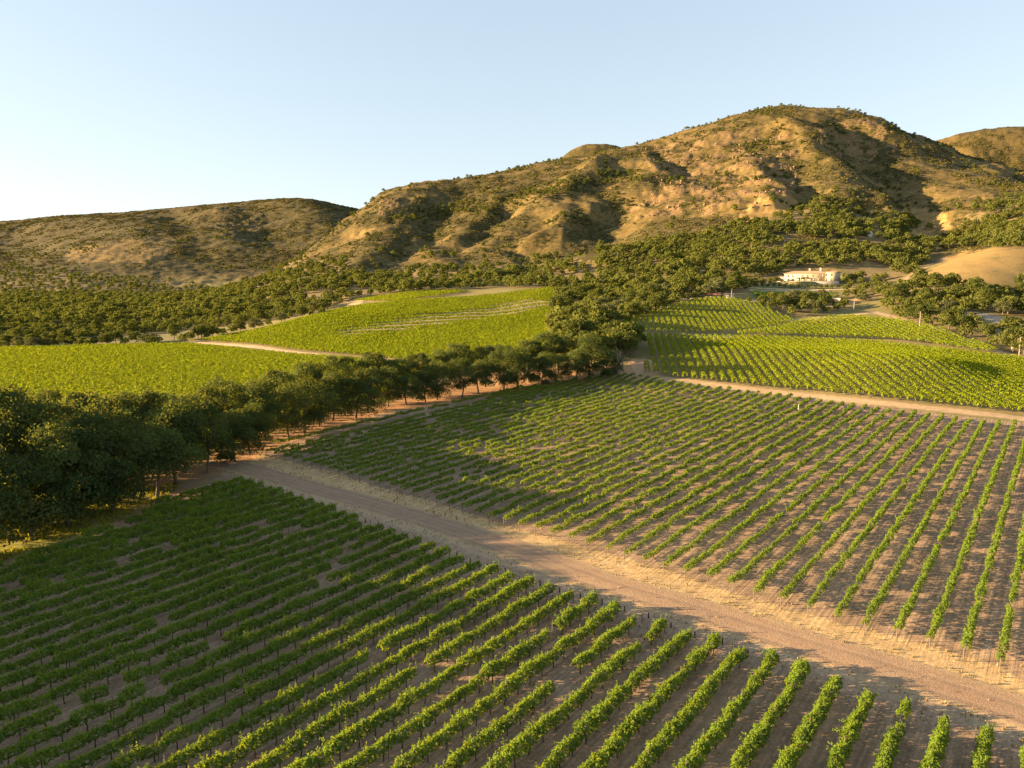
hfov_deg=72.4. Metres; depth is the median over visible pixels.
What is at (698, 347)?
vine row
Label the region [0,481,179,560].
grass
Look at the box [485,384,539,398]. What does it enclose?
vine row
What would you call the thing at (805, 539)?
vine row
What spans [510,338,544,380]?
oak tree
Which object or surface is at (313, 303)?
oak tree
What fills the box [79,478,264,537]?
vine row
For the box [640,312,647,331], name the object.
vine row
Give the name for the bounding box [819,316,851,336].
vine row
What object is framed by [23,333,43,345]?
oak tree
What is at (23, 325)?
oak tree
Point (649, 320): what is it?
vine row
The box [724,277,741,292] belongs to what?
oak tree
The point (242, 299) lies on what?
woodland
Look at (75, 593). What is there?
vine row
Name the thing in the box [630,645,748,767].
vine row
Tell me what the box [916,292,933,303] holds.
oak tree
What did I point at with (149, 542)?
vine row
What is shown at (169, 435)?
oak tree
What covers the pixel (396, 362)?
oak tree
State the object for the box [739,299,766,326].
vine row
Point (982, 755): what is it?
vine row
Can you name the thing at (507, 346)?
oak tree
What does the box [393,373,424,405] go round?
oak tree
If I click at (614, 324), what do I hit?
oak tree
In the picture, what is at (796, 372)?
vine row
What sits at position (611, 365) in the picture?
oak tree
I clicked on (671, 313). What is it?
vine row
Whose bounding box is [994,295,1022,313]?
oak tree
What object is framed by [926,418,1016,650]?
vine row
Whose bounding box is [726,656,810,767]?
vine row
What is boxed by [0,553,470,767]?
vine row
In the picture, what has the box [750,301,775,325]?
vine row
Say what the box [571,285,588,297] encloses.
oak tree
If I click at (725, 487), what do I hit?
vine row
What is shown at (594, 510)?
vine row
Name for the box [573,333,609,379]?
oak tree
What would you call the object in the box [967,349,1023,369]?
vine row
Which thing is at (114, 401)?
oak tree
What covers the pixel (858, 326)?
vine row
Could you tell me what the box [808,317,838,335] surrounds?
vine row
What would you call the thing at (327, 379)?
oak tree
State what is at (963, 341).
vine row
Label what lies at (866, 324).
vine row
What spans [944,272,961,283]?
oak tree
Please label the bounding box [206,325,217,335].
oak tree
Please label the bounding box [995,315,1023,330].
oak tree
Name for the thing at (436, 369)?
oak tree
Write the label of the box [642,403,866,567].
vine row
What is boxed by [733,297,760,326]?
vine row
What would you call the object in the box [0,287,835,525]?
vineyard
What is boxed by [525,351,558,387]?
oak tree
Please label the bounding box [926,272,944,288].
oak tree
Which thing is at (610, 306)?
oak tree
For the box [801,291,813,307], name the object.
oak tree
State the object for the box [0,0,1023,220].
sky
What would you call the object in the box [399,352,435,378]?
oak tree
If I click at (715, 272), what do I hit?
oak tree
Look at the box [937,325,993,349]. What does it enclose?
vine row
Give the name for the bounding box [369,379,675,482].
vine row
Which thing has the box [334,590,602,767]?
vine row
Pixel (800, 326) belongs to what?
vine row
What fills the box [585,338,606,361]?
oak tree
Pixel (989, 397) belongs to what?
vine row
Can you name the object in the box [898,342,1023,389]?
vine row
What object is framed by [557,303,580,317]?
oak tree
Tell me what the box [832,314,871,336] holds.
vine row
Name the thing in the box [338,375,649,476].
vine row
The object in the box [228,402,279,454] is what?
oak tree
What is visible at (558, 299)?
oak tree
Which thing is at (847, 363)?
vine row
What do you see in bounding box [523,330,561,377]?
oak tree
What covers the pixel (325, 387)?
oak tree
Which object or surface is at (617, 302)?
oak tree
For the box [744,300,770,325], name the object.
vine row
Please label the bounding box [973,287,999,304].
oak tree
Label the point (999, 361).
vine row
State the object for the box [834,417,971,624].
vine row
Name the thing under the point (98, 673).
vine row
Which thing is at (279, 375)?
oak tree
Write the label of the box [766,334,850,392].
vine row
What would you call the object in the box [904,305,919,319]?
oak tree
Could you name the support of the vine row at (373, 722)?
on the ground at (1004, 266)
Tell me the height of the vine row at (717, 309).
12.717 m
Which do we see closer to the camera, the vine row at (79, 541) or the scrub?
the vine row at (79, 541)
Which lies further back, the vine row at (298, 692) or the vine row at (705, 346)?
the vine row at (705, 346)
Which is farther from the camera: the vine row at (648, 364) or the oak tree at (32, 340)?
the oak tree at (32, 340)
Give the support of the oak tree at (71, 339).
on the ground at (1004, 266)
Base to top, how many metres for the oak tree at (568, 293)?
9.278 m
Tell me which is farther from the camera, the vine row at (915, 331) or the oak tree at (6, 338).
the oak tree at (6, 338)
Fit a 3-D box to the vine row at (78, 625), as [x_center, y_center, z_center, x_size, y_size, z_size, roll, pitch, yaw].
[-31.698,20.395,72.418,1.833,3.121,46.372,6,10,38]
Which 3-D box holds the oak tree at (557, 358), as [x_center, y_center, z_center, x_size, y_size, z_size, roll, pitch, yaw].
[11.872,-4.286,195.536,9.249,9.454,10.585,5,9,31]
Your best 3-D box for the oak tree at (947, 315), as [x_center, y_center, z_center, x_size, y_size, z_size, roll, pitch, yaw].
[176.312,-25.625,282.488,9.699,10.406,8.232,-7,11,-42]
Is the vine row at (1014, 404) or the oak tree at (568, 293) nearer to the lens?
the vine row at (1014, 404)
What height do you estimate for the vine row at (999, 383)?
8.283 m
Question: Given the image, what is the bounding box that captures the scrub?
[0,105,1023,269]
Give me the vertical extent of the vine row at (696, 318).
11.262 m
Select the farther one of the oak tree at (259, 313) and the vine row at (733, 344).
the oak tree at (259, 313)
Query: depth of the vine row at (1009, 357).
227.76 m
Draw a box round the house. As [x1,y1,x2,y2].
[778,268,840,281]
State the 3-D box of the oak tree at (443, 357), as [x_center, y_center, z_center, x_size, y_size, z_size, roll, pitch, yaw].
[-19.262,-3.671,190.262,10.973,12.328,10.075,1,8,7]
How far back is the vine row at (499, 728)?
50.65 m
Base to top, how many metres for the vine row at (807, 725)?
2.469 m
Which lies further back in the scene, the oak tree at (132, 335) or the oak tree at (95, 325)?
the oak tree at (95, 325)
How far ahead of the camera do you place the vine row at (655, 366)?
202.73 m
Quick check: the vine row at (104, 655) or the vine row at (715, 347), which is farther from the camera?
the vine row at (715, 347)
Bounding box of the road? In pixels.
[200,459,1023,729]
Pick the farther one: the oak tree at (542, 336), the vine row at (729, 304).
the vine row at (729, 304)
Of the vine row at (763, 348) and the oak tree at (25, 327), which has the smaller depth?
the vine row at (763, 348)
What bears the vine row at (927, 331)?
on the ground at (1004, 266)
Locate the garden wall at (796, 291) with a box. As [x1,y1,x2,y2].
[750,290,831,291]
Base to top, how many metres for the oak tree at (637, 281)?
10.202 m
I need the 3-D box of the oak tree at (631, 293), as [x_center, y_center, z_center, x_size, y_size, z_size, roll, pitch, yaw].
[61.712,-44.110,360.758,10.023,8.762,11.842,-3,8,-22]
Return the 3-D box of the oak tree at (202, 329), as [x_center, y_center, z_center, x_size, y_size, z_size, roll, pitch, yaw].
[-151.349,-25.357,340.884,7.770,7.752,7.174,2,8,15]
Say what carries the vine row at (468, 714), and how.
on the ground at (1004, 266)
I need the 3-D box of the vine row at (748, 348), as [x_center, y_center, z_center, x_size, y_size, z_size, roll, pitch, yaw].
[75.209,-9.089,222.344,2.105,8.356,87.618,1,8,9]
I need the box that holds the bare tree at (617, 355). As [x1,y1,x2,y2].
[607,344,630,377]
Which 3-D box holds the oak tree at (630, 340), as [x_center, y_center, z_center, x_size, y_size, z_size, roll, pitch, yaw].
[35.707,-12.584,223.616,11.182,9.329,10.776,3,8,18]
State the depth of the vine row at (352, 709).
53.15 m
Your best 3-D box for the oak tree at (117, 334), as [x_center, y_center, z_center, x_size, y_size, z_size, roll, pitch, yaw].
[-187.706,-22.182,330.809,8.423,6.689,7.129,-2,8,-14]
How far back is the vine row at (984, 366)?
201.15 m
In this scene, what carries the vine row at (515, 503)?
on the ground at (1004, 266)
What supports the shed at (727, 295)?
on the ground at (1004, 266)
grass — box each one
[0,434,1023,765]
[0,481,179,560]
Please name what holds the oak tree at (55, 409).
on the ground at (1004, 266)
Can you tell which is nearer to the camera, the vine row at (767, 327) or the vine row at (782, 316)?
the vine row at (767, 327)
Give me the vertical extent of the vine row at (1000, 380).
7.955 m
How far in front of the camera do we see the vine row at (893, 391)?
192.78 m
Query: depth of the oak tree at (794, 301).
344.68 m
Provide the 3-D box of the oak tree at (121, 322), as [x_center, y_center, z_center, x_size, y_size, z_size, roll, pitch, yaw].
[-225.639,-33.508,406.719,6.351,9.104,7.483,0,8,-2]
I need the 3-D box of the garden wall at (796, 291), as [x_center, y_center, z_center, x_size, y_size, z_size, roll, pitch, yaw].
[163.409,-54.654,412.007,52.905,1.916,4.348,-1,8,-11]
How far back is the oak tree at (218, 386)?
131.41 m
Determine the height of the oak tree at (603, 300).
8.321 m
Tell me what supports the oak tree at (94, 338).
on the ground at (1004, 266)
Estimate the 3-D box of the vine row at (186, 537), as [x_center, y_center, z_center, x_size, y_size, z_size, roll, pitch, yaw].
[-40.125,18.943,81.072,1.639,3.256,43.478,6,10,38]
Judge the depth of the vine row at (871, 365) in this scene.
190.77 m
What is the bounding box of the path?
[114,466,238,522]
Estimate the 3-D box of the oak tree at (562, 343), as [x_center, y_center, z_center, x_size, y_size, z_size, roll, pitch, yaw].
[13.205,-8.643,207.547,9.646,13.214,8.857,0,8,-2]
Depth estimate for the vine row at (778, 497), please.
95.66 m
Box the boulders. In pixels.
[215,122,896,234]
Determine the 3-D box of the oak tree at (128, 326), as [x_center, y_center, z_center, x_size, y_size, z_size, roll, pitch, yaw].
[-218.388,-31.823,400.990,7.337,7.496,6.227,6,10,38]
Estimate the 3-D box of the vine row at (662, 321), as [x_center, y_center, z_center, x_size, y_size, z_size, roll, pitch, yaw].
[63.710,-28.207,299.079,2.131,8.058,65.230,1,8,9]
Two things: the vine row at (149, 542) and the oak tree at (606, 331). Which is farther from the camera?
the oak tree at (606, 331)
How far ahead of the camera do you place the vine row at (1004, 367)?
215.21 m
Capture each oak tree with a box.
[0,334,12,343]
[0,384,60,513]
[0,393,77,461]
[0,442,49,547]
[0,451,86,538]
[10,327,26,339]
[11,336,24,344]
[13,387,69,411]
[16,416,123,529]
[18,323,31,326]
[18,326,32,332]
[22,329,37,335]
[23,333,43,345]
[25,337,45,345]
[34,327,41,334]
[37,323,50,329]
[40,327,55,332]
[41,337,51,342]
[47,331,58,338]
[48,390,125,452]
[49,320,63,325]
[56,328,72,343]
[58,407,169,520]
[60,411,119,482]
[62,316,74,324]
[62,336,76,343]
[78,388,154,448]
[82,320,90,324]
[89,319,101,329]
[91,336,101,343]
[97,332,113,342]
[110,330,124,342]
[110,421,203,496]
[117,318,128,332]
[125,322,137,330]
[125,389,185,439]
[128,330,140,342]
[129,398,208,484]
[132,320,141,327]
[136,333,150,342]
[147,333,159,337]
[160,396,197,409]
[166,323,181,339]
[175,391,213,427]
[179,400,235,472]
[192,324,209,336]
[194,376,250,415]
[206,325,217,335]
[206,408,266,462]
[217,388,245,411]
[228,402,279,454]
[232,383,283,442]
[233,321,245,330]
[236,379,273,407]
[247,318,261,328]
[254,308,265,319]
[257,368,303,403]
[266,308,275,313]
[269,382,309,437]
[272,312,289,321]
[274,376,336,432]
[287,361,320,396]
[296,305,308,316]
[297,360,328,382]
[299,381,345,426]
[305,301,318,309]
[319,371,356,419]
[322,354,361,383]
[332,373,384,417]
[349,366,387,413]
[350,351,393,400]
[372,365,402,406]
[387,355,417,383]
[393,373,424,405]
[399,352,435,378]
[414,369,441,401]
[419,359,456,399]
[420,348,459,386]
[445,342,476,380]
[447,357,477,397]
[461,359,495,393]
[471,344,502,386]
[478,345,524,389]
[491,343,518,369]
[495,350,535,385]
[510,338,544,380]
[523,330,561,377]
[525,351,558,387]
[541,333,571,366]
[542,352,571,382]
[548,295,565,312]
[557,290,577,300]
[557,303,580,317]
[558,350,591,382]
[560,318,589,335]
[562,300,571,305]
[566,330,588,350]
[568,317,598,331]
[570,334,596,360]
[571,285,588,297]
[573,331,610,363]
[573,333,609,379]
[580,282,594,291]
[584,316,608,328]
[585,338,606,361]
[586,288,603,300]
[590,300,604,304]
[592,349,623,375]
[593,296,610,303]
[597,303,616,309]
[599,320,623,333]
[602,327,615,334]
[611,298,628,307]
[611,323,642,353]
[611,330,641,356]
[620,290,638,298]
[623,301,642,315]
[631,275,648,286]
[635,291,647,302]
[641,283,659,294]
[646,292,668,312]
[658,282,673,289]
[681,277,695,285]
[694,284,716,295]
[705,267,718,279]
[707,269,723,279]
[707,280,727,292]
[710,277,726,283]
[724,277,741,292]
[727,271,742,283]
[766,299,781,309]
[777,294,789,308]
[785,290,799,298]
[786,298,799,305]
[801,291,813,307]
[806,299,821,308]
[814,289,829,295]
[818,294,833,304]
[853,293,870,301]
[890,282,909,297]
[900,297,922,309]
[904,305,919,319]
[909,266,927,288]
[911,303,937,318]
[915,287,935,295]
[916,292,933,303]
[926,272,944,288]
[929,289,939,296]
[937,307,960,330]
[938,299,959,308]
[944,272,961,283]
[946,283,963,294]
[946,286,967,298]
[948,315,976,329]
[965,276,983,284]
[965,280,983,296]
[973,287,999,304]
[974,323,996,338]
[975,288,995,304]
[976,282,994,290]
[991,301,1015,314]
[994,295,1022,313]
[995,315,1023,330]
[995,326,1023,351]
[1010,336,1023,354]
[1013,272,1023,284]
[1013,281,1023,294]
[1016,300,1023,310]
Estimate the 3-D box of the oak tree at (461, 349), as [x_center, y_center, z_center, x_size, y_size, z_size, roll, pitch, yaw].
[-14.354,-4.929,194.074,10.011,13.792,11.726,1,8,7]
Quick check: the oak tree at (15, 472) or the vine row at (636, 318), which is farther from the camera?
the vine row at (636, 318)
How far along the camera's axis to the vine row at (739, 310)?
321.63 m
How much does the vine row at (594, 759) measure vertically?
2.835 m
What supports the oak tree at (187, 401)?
on the ground at (1004, 266)
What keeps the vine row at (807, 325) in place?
on the ground at (1004, 266)
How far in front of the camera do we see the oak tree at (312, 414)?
141.18 m
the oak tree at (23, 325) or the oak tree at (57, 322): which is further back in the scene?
the oak tree at (57, 322)
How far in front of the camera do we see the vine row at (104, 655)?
62.70 m
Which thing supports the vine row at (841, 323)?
on the ground at (1004, 266)
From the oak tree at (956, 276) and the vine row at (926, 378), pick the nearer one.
the vine row at (926, 378)
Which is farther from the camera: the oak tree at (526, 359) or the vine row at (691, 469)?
the oak tree at (526, 359)
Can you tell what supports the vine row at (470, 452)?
on the ground at (1004, 266)
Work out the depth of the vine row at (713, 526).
97.87 m
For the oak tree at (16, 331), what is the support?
on the ground at (1004, 266)
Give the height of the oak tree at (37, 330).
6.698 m
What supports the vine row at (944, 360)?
on the ground at (1004, 266)
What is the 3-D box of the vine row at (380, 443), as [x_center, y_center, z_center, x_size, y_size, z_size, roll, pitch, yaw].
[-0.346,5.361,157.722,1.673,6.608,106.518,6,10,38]
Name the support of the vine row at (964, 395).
on the ground at (1004, 266)
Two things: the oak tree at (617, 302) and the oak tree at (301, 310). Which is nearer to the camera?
the oak tree at (617, 302)
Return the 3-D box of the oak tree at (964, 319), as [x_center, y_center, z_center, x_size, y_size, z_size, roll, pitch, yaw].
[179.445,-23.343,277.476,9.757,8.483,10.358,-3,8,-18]
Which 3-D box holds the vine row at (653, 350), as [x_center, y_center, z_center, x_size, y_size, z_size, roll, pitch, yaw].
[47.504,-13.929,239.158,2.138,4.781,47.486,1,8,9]
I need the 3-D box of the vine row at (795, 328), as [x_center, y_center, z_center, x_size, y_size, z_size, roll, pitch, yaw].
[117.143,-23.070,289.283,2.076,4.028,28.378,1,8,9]
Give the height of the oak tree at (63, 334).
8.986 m
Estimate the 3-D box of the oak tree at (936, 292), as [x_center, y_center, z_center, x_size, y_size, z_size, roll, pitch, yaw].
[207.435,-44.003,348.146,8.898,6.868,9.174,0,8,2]
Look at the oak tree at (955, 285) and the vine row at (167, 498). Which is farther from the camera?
the oak tree at (955, 285)
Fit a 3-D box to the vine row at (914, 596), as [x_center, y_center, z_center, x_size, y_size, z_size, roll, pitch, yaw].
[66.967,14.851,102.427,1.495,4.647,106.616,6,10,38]
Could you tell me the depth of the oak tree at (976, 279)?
354.14 m
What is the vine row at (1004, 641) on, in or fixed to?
on the ground at (1004, 266)
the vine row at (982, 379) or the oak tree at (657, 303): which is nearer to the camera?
the vine row at (982, 379)
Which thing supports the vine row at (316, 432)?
on the ground at (1004, 266)
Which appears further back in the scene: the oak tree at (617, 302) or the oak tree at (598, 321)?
the oak tree at (617, 302)
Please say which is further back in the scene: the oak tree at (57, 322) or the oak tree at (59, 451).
the oak tree at (57, 322)
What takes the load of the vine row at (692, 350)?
on the ground at (1004, 266)
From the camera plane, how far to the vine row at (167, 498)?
101.11 m
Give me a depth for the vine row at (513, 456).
128.59 m
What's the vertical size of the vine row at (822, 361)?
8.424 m
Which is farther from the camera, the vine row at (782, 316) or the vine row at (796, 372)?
the vine row at (782, 316)
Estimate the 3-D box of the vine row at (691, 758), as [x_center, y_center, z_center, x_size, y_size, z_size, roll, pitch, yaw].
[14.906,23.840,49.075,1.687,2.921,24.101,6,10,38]
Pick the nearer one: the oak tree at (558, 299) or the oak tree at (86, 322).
the oak tree at (558, 299)
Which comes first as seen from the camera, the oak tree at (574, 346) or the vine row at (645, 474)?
the vine row at (645, 474)
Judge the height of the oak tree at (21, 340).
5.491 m
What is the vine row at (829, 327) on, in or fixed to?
on the ground at (1004, 266)
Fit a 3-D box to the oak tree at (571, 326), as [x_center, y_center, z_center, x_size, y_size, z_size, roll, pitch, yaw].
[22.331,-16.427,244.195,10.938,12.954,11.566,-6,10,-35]
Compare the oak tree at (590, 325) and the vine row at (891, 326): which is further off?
the vine row at (891, 326)
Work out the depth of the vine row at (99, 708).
57.67 m
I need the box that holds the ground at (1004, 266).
[0,246,1023,767]
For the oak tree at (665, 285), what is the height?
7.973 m
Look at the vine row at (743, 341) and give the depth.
206.97 m
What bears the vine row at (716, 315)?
on the ground at (1004, 266)
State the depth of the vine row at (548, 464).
121.10 m
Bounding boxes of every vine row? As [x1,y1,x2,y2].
[0,485,272,566]
[0,486,283,575]
[0,489,301,583]
[0,494,310,594]
[0,495,315,602]
[0,501,324,612]
[0,502,343,625]
[0,509,346,636]
[0,512,365,648]
[0,518,378,661]
[0,523,390,673]
[0,526,402,691]
[0,533,414,706]
[0,534,428,720]
[0,541,442,743]
[0,544,456,763]
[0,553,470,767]
[42,560,486,767]
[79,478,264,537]
[86,561,505,767]
[137,569,519,767]
[141,478,254,514]
[155,474,243,504]
[188,573,540,767]
[241,580,559,767]
[265,379,559,456]
[273,384,523,447]
[274,376,577,458]
[283,374,594,457]
[283,588,580,767]
[292,370,608,463]
[302,372,616,465]
[311,371,627,464]
[320,371,634,470]
[329,374,642,469]
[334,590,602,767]
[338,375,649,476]
[348,375,658,479]
[359,377,667,482]
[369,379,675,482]
[378,380,684,488]
[390,382,691,491]
[392,598,624,767]
[399,383,700,494]
[412,385,709,496]
[424,385,721,502]
[434,610,648,767]
[435,386,730,502]
[447,389,739,509]
[461,389,749,512]
[474,390,759,514]
[482,614,671,767]
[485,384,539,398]
[487,391,771,521]
[502,391,781,522]
[518,392,792,530]
[534,395,801,535]
[534,628,695,767]
[549,396,811,540]
[567,398,822,542]
[578,630,722,767]
[585,400,833,550]
[606,401,844,555]
[623,402,855,554]
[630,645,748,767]
[635,315,640,326]
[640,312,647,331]
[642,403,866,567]
[643,360,650,371]
[646,312,653,329]
[647,332,655,355]
[651,308,660,331]
[652,357,659,373]
[653,332,668,374]
[656,307,666,330]
[660,332,677,375]
[661,306,673,330]
[662,406,878,572]
[666,304,680,331]
[667,333,687,375]
[671,303,686,331]
[672,648,779,767]
[674,333,696,377]
[675,302,692,330]
[679,301,698,331]
[680,333,706,378]
[682,408,890,579]
[684,300,705,331]
[688,334,716,379]
[689,299,710,331]
[694,298,717,331]
[694,334,726,379]
[698,297,721,329]
[701,334,737,382]
[702,296,728,330]
[706,409,904,586]
[707,297,734,329]
[708,334,747,382]
[713,297,740,329]
[713,334,758,383]
[717,296,745,328]
[720,334,768,383]
[722,296,750,328]
[726,409,916,593]
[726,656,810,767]
[727,297,755,327]
[727,334,779,386]
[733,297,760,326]
[734,334,791,387]
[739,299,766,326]
[740,333,801,388]
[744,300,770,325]
[748,334,812,388]
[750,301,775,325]
[753,412,930,592]
[754,334,826,390]
[757,302,779,324]
[761,334,837,391]
[764,326,773,333]
[766,306,784,322]
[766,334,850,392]
[769,326,779,333]
[772,674,843,767]
[773,325,785,333]
[773,334,863,394]
[775,310,787,321]
[778,324,792,332]
[779,411,943,608]
[780,335,875,394]
[782,323,798,333]
[786,322,805,333]
[787,335,888,396]
[791,321,811,334]
[793,335,900,397]
[794,320,818,335]
[799,319,823,335]
[800,335,915,399]
[804,318,832,335]
[806,415,958,616]
[807,336,928,399]
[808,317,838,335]
[812,317,843,335]
[814,336,941,401]
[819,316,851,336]
[821,336,954,402]
[822,316,858,336]
[825,687,880,767]
[828,315,865,336]
[828,337,969,403]
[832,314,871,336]
[834,337,983,405]
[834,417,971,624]
[837,315,878,337]
[842,314,886,337]
[843,337,998,407]
[847,313,895,337]
[849,338,1012,409]
[851,314,904,339]
[856,338,1023,409]
[859,314,913,340]
[862,419,985,634]
[863,339,1023,405]
[865,315,921,339]
[871,339,1023,402]
[872,315,930,340]
[873,696,912,767]
[877,339,1023,396]
[881,316,942,343]
[888,316,952,344]
[889,340,1023,392]
[891,419,1001,641]
[897,317,964,347]
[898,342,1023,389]
[907,319,974,348]
[907,343,1023,385]
[918,344,1023,381]
[918,715,950,767]
[921,322,987,350]
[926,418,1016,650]
[928,345,1023,380]
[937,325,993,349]
[937,346,1023,376]
[947,347,1023,373]
[956,348,1023,372]
[960,438,1023,661]
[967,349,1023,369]
[970,721,995,767]
[971,338,997,349]
[977,350,1023,365]
[986,352,1023,364]
[995,352,1023,362]
[996,514,1023,672]
[1004,353,1023,360]
[1018,744,1023,767]
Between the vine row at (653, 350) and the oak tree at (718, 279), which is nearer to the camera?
the vine row at (653, 350)
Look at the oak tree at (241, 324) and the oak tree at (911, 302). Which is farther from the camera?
the oak tree at (241, 324)
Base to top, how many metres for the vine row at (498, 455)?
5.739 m
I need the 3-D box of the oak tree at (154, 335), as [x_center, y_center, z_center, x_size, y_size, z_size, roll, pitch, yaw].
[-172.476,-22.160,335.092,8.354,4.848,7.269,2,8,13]
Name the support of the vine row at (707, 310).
on the ground at (1004, 266)
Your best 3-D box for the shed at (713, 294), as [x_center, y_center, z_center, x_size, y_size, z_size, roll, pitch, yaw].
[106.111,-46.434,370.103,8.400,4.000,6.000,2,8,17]
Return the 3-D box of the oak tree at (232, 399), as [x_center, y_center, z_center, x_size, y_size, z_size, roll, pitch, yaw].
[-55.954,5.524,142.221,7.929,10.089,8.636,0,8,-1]
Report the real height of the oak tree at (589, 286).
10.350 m
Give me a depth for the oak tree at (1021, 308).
308.74 m
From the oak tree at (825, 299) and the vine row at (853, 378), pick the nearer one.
the vine row at (853, 378)
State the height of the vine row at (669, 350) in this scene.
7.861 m
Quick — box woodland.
[0,103,1023,353]
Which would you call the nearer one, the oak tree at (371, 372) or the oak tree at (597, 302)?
the oak tree at (371, 372)
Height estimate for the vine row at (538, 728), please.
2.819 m
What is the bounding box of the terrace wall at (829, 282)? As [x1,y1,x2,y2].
[777,281,838,285]
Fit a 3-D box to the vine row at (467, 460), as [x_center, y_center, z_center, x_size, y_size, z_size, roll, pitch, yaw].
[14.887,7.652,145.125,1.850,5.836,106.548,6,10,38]
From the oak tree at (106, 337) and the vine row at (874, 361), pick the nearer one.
the vine row at (874, 361)
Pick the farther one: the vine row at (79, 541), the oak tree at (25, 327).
the oak tree at (25, 327)
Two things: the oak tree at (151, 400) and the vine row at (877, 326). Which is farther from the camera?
the vine row at (877, 326)
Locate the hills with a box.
[0,105,1023,293]
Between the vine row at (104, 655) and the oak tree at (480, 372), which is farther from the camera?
the oak tree at (480, 372)
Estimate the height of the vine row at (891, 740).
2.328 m
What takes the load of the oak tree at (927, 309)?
on the ground at (1004, 266)
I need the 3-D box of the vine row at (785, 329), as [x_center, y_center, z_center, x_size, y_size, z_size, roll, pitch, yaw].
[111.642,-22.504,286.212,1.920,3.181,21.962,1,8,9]
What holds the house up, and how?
on the ground at (1004, 266)
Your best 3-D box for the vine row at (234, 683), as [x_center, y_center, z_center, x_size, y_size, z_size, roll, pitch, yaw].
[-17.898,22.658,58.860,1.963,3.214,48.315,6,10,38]
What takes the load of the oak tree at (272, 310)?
on the ground at (1004, 266)
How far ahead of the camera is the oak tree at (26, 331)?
346.44 m
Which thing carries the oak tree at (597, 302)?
on the ground at (1004, 266)
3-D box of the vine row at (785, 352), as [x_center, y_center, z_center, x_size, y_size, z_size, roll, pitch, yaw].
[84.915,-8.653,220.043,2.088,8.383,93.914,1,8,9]
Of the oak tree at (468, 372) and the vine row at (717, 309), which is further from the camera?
the vine row at (717, 309)
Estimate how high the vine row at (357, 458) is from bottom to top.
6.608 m
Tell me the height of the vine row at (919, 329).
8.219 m
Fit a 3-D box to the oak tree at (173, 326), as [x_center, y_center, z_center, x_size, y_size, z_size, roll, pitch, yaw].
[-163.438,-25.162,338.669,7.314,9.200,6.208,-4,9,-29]
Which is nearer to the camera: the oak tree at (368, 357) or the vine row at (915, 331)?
the oak tree at (368, 357)
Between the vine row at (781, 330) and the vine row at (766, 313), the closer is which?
the vine row at (781, 330)
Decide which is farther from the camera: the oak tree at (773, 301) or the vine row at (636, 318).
the oak tree at (773, 301)
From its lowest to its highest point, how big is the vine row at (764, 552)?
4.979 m
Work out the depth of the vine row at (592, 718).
51.18 m
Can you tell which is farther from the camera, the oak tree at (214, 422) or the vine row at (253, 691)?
the oak tree at (214, 422)
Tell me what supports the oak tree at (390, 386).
on the ground at (1004, 266)
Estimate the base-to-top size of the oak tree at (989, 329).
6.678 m
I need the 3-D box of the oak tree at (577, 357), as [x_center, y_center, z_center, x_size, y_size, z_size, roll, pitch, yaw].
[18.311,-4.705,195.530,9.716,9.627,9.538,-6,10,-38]
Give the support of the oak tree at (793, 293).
on the ground at (1004, 266)
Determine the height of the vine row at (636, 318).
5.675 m
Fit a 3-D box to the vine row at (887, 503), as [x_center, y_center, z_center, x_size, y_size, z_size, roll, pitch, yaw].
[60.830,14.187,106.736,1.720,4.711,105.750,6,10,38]
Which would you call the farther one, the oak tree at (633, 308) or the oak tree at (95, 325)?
the oak tree at (95, 325)
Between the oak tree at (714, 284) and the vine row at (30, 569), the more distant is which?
the oak tree at (714, 284)
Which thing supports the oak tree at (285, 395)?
on the ground at (1004, 266)
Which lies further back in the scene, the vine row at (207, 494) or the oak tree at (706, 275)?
the oak tree at (706, 275)
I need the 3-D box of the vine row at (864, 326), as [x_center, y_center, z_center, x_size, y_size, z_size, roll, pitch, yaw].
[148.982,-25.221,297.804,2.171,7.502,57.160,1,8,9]
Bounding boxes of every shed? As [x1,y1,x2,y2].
[705,292,720,297]
[723,293,734,298]
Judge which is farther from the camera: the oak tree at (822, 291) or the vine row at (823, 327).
the oak tree at (822, 291)
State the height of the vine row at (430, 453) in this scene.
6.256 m
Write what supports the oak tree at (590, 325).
on the ground at (1004, 266)
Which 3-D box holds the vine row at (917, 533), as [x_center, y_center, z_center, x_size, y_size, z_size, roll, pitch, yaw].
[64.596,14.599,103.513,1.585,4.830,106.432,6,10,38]
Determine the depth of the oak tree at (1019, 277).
375.28 m
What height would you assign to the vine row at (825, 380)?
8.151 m
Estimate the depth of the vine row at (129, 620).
67.70 m
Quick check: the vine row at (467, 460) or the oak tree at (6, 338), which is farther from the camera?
the oak tree at (6, 338)
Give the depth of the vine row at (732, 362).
209.80 m
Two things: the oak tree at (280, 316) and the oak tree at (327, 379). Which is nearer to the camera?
the oak tree at (327, 379)
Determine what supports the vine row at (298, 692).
on the ground at (1004, 266)
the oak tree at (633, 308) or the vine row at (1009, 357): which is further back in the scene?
the oak tree at (633, 308)
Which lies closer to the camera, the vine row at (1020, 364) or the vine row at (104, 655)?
the vine row at (104, 655)
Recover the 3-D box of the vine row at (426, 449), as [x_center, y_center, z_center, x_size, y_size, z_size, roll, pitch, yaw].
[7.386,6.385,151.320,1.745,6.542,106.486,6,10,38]
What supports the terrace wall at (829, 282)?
on the ground at (1004, 266)
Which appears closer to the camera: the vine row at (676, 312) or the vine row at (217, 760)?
the vine row at (217, 760)
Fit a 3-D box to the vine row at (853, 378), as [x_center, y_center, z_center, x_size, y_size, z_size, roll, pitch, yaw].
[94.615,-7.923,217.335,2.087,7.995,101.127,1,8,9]
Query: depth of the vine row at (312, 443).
148.80 m
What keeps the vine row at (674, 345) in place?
on the ground at (1004, 266)

